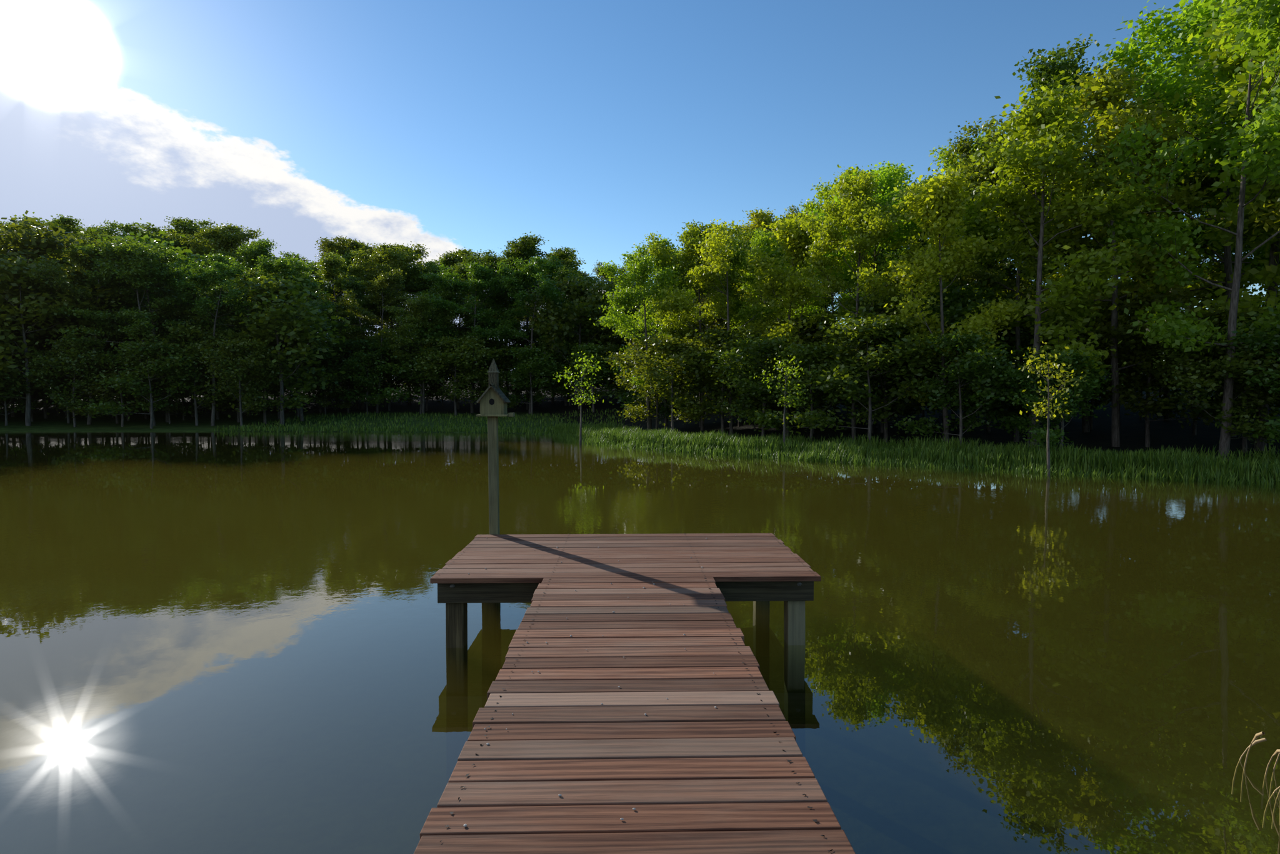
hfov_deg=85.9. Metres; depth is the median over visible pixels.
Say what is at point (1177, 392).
tree
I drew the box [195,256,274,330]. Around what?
tree
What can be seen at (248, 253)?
tree
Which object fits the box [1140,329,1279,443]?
tree
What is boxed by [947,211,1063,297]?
tree
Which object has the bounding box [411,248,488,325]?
tree
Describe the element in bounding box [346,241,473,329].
tree
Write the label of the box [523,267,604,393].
tree
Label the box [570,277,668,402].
tree
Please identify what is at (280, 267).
tree
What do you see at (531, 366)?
tree
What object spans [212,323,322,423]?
tree
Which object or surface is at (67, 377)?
tree
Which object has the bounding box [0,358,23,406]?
tree
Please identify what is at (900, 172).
tree
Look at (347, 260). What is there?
tree
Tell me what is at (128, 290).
tree
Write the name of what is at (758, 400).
tree
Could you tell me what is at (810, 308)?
tree
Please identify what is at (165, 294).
tree
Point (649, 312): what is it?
tree
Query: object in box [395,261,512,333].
tree
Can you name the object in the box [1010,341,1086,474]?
tree
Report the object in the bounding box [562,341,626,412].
tree
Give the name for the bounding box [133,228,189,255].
tree
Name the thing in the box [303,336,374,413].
tree
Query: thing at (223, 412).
tree
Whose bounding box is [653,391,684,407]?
tree
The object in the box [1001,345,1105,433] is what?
tree
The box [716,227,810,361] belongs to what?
tree
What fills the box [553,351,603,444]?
tree
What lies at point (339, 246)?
tree
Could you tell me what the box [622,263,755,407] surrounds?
tree
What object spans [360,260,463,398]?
tree
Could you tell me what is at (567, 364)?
tree
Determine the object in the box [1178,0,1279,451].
tree
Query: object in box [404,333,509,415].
tree
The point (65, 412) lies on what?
tree
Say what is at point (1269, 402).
tree
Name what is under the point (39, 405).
tree
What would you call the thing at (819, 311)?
tree
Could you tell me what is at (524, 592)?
dock frame
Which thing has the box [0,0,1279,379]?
sky
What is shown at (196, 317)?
tree
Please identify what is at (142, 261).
tree
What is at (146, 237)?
tree
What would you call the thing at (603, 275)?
tree
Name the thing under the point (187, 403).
tree
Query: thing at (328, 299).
tree
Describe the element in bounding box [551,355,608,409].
tree
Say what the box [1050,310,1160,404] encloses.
tree
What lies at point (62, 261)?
tree
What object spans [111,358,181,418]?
tree
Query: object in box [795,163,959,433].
tree
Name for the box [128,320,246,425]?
tree
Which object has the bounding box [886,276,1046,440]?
tree
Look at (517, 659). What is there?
dock nails
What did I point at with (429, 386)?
tree
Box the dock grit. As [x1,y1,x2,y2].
[463,535,716,826]
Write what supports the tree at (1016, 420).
on the ground at (980, 678)
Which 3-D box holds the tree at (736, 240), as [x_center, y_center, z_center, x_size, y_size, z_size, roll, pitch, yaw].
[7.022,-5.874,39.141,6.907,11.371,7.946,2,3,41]
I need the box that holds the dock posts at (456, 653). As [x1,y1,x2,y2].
[445,600,805,783]
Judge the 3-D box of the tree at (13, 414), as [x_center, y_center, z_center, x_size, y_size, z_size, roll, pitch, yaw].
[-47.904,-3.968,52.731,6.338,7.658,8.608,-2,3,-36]
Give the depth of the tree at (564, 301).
58.63 m
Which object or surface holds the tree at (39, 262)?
on the ground at (980, 678)
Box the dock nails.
[435,532,833,852]
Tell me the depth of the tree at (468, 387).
69.73 m
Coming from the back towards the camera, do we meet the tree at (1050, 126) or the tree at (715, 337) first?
the tree at (715, 337)
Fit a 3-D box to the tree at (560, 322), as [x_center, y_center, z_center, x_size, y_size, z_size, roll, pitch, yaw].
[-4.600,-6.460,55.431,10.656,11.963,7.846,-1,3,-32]
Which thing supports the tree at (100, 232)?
on the ground at (980, 678)
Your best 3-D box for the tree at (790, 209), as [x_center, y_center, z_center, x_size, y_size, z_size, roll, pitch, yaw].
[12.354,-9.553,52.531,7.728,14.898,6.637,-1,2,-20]
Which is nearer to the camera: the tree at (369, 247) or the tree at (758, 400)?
the tree at (758, 400)
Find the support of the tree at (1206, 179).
on the ground at (980, 678)
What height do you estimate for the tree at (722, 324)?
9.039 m
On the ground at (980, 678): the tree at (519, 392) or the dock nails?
the tree at (519, 392)
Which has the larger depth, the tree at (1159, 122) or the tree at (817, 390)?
the tree at (817, 390)
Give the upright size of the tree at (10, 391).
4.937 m
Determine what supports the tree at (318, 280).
on the ground at (980, 678)
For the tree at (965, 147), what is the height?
12.731 m
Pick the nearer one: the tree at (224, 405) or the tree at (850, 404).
the tree at (850, 404)
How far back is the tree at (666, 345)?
30.64 m
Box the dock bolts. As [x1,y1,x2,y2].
[449,581,801,587]
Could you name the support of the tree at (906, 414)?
on the ground at (980, 678)
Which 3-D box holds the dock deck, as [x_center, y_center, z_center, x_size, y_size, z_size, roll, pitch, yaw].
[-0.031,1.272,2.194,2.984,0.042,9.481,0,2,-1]
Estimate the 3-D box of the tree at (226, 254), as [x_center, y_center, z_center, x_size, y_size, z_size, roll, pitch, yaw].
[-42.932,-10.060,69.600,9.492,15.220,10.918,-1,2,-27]
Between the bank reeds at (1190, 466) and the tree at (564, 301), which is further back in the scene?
the tree at (564, 301)
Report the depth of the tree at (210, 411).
54.98 m
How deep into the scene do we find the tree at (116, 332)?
49.41 m
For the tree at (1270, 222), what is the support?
on the ground at (980, 678)
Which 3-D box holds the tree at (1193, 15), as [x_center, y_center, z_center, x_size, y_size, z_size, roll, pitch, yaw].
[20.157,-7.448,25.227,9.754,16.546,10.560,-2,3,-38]
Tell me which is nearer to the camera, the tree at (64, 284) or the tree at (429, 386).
the tree at (64, 284)
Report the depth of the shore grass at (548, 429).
46.11 m
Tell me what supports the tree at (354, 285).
on the ground at (980, 678)
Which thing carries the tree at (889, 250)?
on the ground at (980, 678)
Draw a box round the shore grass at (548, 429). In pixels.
[213,408,624,442]
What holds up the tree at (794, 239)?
on the ground at (980, 678)
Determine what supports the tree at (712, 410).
on the ground at (980, 678)
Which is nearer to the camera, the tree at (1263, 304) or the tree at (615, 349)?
the tree at (1263, 304)
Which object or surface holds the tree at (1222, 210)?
on the ground at (980, 678)
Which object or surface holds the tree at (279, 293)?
on the ground at (980, 678)
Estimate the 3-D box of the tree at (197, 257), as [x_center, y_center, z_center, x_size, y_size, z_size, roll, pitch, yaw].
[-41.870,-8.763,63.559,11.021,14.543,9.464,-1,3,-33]
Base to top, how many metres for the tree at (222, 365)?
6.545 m
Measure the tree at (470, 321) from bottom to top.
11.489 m
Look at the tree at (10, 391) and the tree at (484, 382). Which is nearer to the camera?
the tree at (10, 391)
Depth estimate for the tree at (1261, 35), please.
18.76 m
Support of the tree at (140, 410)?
on the ground at (980, 678)
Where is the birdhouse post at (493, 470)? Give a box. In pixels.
[476,412,514,673]
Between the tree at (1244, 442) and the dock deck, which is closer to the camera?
the dock deck
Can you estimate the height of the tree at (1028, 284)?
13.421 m
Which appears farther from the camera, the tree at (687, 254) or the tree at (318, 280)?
the tree at (318, 280)
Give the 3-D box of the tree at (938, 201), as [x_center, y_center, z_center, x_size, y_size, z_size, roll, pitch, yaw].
[10.491,-3.655,23.229,4.890,9.912,3.706,1,2,28]
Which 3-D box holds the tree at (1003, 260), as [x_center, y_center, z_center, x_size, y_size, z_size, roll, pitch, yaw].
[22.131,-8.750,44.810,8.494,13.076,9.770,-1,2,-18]
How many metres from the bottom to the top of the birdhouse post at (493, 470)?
3.410 m
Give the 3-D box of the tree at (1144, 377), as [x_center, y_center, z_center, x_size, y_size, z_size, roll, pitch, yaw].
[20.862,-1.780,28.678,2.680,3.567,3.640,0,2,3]
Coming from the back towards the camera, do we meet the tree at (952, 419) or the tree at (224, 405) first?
the tree at (224, 405)
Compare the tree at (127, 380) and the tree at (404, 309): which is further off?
the tree at (404, 309)
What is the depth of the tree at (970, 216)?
27.45 m
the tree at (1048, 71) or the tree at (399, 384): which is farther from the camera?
the tree at (399, 384)
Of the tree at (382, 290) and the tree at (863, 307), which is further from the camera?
the tree at (382, 290)
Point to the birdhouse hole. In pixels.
(491, 401)
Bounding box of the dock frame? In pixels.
[437,581,813,603]
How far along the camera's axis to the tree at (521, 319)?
70.53 m
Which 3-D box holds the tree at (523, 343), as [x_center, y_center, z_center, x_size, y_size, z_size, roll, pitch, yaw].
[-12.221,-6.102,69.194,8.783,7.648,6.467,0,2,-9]
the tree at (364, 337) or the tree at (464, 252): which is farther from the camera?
the tree at (464, 252)
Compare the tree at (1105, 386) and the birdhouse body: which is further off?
the tree at (1105, 386)
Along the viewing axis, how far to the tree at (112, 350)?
60.56 m
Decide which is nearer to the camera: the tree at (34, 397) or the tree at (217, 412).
the tree at (217, 412)
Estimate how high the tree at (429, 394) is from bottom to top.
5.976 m
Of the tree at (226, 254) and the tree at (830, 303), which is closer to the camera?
the tree at (830, 303)
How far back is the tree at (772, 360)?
36.03 m
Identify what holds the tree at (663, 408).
on the ground at (980, 678)
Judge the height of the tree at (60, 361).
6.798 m
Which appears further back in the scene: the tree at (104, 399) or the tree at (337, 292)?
the tree at (337, 292)
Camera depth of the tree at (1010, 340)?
27.25 m
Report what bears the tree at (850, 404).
on the ground at (980, 678)
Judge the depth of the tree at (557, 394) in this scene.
61.40 m
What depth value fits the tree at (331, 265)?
61.35 m
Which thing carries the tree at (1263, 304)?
on the ground at (980, 678)
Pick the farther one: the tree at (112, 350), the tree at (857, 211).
the tree at (112, 350)
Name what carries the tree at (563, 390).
on the ground at (980, 678)
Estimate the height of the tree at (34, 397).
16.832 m
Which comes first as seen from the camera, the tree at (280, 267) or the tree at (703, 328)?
the tree at (703, 328)
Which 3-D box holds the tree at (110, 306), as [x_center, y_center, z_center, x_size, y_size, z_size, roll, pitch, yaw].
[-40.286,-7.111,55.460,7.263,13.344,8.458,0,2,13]
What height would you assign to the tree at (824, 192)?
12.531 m
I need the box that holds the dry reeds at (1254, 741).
[1231,731,1279,828]
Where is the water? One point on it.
(41, 472)
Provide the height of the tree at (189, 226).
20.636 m
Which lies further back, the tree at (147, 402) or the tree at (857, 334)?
the tree at (147, 402)
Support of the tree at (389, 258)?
on the ground at (980, 678)
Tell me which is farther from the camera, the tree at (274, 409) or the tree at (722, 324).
the tree at (274, 409)
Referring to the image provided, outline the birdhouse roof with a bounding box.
[476,358,510,403]
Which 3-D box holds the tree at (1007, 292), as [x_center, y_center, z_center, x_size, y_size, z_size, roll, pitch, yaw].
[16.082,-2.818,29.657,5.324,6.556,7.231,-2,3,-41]
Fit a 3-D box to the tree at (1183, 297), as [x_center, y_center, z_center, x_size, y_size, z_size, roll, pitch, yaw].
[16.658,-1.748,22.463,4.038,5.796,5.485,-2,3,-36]
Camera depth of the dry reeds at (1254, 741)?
3.57 m
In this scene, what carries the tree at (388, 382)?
on the ground at (980, 678)
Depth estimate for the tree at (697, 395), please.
47.74 m
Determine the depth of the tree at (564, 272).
62.21 m
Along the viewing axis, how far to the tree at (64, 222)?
69.88 m
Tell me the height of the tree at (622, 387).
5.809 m
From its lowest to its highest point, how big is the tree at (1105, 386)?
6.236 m
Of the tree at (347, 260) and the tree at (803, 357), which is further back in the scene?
the tree at (347, 260)
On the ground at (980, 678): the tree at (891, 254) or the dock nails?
the tree at (891, 254)
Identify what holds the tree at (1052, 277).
on the ground at (980, 678)
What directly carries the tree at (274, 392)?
on the ground at (980, 678)
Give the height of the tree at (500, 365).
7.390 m
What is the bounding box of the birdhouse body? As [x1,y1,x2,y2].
[480,387,507,414]
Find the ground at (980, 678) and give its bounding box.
[0,372,1279,853]
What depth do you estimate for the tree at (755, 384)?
27.45 m
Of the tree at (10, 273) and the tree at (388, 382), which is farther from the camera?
the tree at (388, 382)
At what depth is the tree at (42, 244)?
47.94 m
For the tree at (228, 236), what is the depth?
71.89 m
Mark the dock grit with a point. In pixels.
(464, 825)
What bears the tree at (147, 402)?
on the ground at (980, 678)
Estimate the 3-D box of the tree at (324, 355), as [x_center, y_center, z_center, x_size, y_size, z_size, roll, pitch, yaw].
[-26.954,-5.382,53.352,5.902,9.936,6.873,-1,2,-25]
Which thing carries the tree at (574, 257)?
on the ground at (980, 678)
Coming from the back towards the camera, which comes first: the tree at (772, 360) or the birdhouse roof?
the tree at (772, 360)
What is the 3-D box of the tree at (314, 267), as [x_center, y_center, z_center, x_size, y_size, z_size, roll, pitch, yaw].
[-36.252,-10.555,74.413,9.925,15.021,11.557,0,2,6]
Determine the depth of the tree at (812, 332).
29.69 m
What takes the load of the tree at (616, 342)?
on the ground at (980, 678)
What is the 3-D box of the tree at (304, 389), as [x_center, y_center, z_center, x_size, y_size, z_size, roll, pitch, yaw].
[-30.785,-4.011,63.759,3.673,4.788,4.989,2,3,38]
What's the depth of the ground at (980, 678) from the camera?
8.27 m
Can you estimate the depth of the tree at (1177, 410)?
25.64 m
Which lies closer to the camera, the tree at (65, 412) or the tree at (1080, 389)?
the tree at (1080, 389)
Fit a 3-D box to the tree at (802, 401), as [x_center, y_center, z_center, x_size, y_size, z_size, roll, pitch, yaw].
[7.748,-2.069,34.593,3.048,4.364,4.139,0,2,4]
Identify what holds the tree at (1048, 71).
on the ground at (980, 678)
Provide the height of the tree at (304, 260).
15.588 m
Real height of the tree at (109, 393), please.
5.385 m
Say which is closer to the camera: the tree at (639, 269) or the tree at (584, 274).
the tree at (639, 269)
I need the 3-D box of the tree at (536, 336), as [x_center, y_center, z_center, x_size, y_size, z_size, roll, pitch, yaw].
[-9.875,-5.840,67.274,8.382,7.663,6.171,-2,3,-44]
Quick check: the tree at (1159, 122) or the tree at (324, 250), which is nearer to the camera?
the tree at (1159, 122)
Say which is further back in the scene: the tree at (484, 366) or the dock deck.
the tree at (484, 366)
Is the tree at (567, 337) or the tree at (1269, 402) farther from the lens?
the tree at (567, 337)
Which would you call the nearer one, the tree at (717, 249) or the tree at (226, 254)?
the tree at (717, 249)
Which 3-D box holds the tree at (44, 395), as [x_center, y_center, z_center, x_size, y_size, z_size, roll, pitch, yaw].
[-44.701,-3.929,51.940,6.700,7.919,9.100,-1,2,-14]
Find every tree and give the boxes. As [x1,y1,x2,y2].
[0,210,144,421]
[0,214,88,248]
[0,232,123,326]
[0,252,48,340]
[0,253,136,425]
[0,331,53,416]
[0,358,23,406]
[0,359,47,425]
[1,322,114,418]
[6,261,122,418]
[7,256,79,412]
[13,236,69,398]
[14,348,106,423]
[15,211,133,258]
[17,335,134,426]
[23,235,196,424]
[33,377,79,415]
[40,237,194,425]
[41,230,163,329]
[50,270,189,420]
[51,238,234,421]
[55,228,214,411]
[58,353,168,426]
[73,349,162,423]
[75,336,209,428]
[75,340,131,396]
[76,375,125,417]
[78,263,202,417]
[79,218,187,255]
[85,228,111,296]
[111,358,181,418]
[114,351,165,411]
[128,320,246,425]
[133,216,221,258]
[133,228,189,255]
[136,361,177,415]
[140,368,207,423]
[144,252,214,396]
[145,276,233,416]
[146,253,261,412]
[158,220,269,262]
[161,258,284,425]
[161,365,206,420]
[165,284,258,419]
[168,266,313,422]
[182,250,240,318]
[186,346,269,412]
[188,271,349,424]
[188,337,289,426]
[189,348,242,413]
[192,356,234,416]
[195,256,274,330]
[200,236,313,390]
[210,253,338,421]
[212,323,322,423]
[218,295,307,414]
[247,266,342,409]
[254,361,309,418]
[261,357,304,410]
[266,298,332,417]
[284,361,323,404]
[285,333,366,412]
[289,259,360,391]
[299,257,318,332]
[301,250,410,333]
[301,251,385,404]
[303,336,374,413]
[307,284,375,398]
[308,265,328,389]
[313,238,376,269]
[314,235,405,327]
[321,240,403,336]
[322,275,397,409]
[333,266,436,413]
[333,331,396,409]
[336,242,456,404]
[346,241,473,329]
[351,333,413,406]
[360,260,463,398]
[360,325,474,413]
[363,291,415,382]
[363,361,404,401]
[368,291,469,413]
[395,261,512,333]
[395,351,451,410]
[403,260,535,413]
[403,328,498,406]
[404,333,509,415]
[406,285,491,409]
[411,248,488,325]
[411,378,446,399]
[425,331,524,412]
[432,246,524,326]
[456,255,539,324]
[458,231,586,400]
[459,249,560,404]
[459,360,476,397]
[472,368,521,409]
[473,363,509,386]
[481,278,551,342]
[490,331,541,386]
[491,253,597,413]
[501,329,564,395]
[503,265,612,403]
[503,343,564,414]
[506,359,548,409]
[510,345,568,405]
[513,271,644,408]
[520,333,585,400]
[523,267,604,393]
[528,332,600,397]
[530,293,592,406]
[533,341,586,405]
[540,246,579,308]
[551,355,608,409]
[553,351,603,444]
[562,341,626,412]
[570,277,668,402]
[576,331,631,393]
[588,250,689,431]
[591,261,636,301]
[595,235,704,430]
[597,293,670,403]
[599,342,630,403]
[600,332,688,431]
[604,331,696,429]
[607,363,646,403]
[611,331,724,431]
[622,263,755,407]
[641,218,752,430]
[647,218,798,434]
[651,258,701,283]
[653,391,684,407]
[659,314,734,426]
[667,385,713,413]
[668,322,783,435]
[692,343,773,426]
[701,207,838,321]
[701,226,824,324]
[705,331,803,438]
[715,295,778,329]
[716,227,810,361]
[718,317,804,406]
[730,306,841,414]
[731,383,778,431]
[735,210,844,436]
[744,311,854,433]
[744,339,874,441]
[748,352,811,445]
[760,164,928,422]
[765,248,876,401]
[773,362,823,420]
[777,313,948,441]
[779,232,876,413]
[785,201,841,296]
[786,168,931,441]
[791,338,831,413]
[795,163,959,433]
[814,363,830,409]
[818,286,959,442]
[818,363,873,413]
[826,323,879,422]
[835,336,941,432]
[860,173,966,297]
[870,160,963,288]
[870,193,1012,416]
[875,164,1034,444]
[885,328,1024,444]
[886,118,1087,427]
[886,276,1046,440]
[891,329,1002,423]
[927,227,1058,293]
[930,290,1057,431]
[942,108,1134,441]
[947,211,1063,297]
[947,283,1096,423]
[949,185,1064,289]
[955,70,1187,450]
[960,156,1111,416]
[970,344,1075,446]
[981,33,1226,432]
[993,345,1125,449]
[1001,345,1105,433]
[1002,53,1222,446]
[1003,298,1146,420]
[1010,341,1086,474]
[1024,323,1153,429]
[1030,0,1279,436]
[1034,100,1216,373]
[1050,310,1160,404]
[1059,75,1270,406]
[1071,0,1279,461]
[1076,278,1269,446]
[1089,110,1278,421]
[1105,345,1188,419]
[1125,315,1249,434]
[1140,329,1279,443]
[1153,313,1244,403]
[1155,73,1279,315]
[1170,301,1279,453]
[1171,136,1279,240]
[1175,163,1271,286]
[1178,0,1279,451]
[1202,323,1279,421]
[1213,304,1279,446]
[1223,51,1279,270]
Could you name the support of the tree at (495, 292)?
on the ground at (980, 678)
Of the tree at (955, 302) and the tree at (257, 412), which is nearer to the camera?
the tree at (955, 302)
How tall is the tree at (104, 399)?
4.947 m
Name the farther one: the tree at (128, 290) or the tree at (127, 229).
the tree at (127, 229)
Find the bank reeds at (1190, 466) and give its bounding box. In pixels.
[551,421,1279,484]
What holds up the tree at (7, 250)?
on the ground at (980, 678)
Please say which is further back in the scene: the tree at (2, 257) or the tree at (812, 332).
the tree at (2, 257)
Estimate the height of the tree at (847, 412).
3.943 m
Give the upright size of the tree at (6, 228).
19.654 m
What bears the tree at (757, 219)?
on the ground at (980, 678)
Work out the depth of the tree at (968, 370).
21.88 m
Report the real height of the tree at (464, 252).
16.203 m
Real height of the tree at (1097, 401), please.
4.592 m
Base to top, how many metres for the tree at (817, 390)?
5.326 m
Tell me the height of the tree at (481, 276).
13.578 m
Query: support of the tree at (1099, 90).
on the ground at (980, 678)
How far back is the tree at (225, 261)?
58.54 m
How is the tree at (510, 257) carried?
on the ground at (980, 678)
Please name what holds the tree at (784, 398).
on the ground at (980, 678)
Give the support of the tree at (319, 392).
on the ground at (980, 678)
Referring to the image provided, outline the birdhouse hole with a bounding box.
[489,398,494,404]
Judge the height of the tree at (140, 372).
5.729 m
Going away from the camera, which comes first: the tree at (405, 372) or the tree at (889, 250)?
the tree at (889, 250)
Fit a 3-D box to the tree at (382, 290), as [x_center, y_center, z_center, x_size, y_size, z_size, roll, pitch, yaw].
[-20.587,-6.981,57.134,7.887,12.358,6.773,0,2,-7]
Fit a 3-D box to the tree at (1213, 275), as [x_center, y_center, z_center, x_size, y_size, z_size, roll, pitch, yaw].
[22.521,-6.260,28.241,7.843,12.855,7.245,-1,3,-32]
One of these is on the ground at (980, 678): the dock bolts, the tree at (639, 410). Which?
the tree at (639, 410)
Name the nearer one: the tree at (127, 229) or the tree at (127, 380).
the tree at (127, 380)
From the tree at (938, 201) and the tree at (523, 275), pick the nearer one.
the tree at (938, 201)
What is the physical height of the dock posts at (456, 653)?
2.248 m
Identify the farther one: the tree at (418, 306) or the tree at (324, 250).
the tree at (324, 250)
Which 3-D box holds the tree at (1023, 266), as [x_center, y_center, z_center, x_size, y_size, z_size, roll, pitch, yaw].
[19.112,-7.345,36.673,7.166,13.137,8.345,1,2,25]
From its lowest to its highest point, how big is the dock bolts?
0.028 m
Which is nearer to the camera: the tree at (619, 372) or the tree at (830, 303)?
the tree at (830, 303)
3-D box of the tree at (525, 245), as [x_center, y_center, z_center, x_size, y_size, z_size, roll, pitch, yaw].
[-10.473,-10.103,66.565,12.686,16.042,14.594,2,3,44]
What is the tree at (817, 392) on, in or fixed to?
on the ground at (980, 678)
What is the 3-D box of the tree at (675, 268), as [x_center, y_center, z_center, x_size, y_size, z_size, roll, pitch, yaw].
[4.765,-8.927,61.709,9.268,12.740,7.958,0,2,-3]
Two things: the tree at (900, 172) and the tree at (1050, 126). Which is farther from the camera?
the tree at (900, 172)
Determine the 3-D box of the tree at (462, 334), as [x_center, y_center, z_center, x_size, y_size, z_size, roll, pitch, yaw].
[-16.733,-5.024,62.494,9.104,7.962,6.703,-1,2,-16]
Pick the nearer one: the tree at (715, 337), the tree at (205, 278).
the tree at (715, 337)
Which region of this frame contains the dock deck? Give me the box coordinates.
[413,533,855,853]
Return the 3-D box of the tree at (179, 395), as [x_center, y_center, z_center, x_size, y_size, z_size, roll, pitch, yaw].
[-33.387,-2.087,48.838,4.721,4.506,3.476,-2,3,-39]
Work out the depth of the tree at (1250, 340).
17.98 m

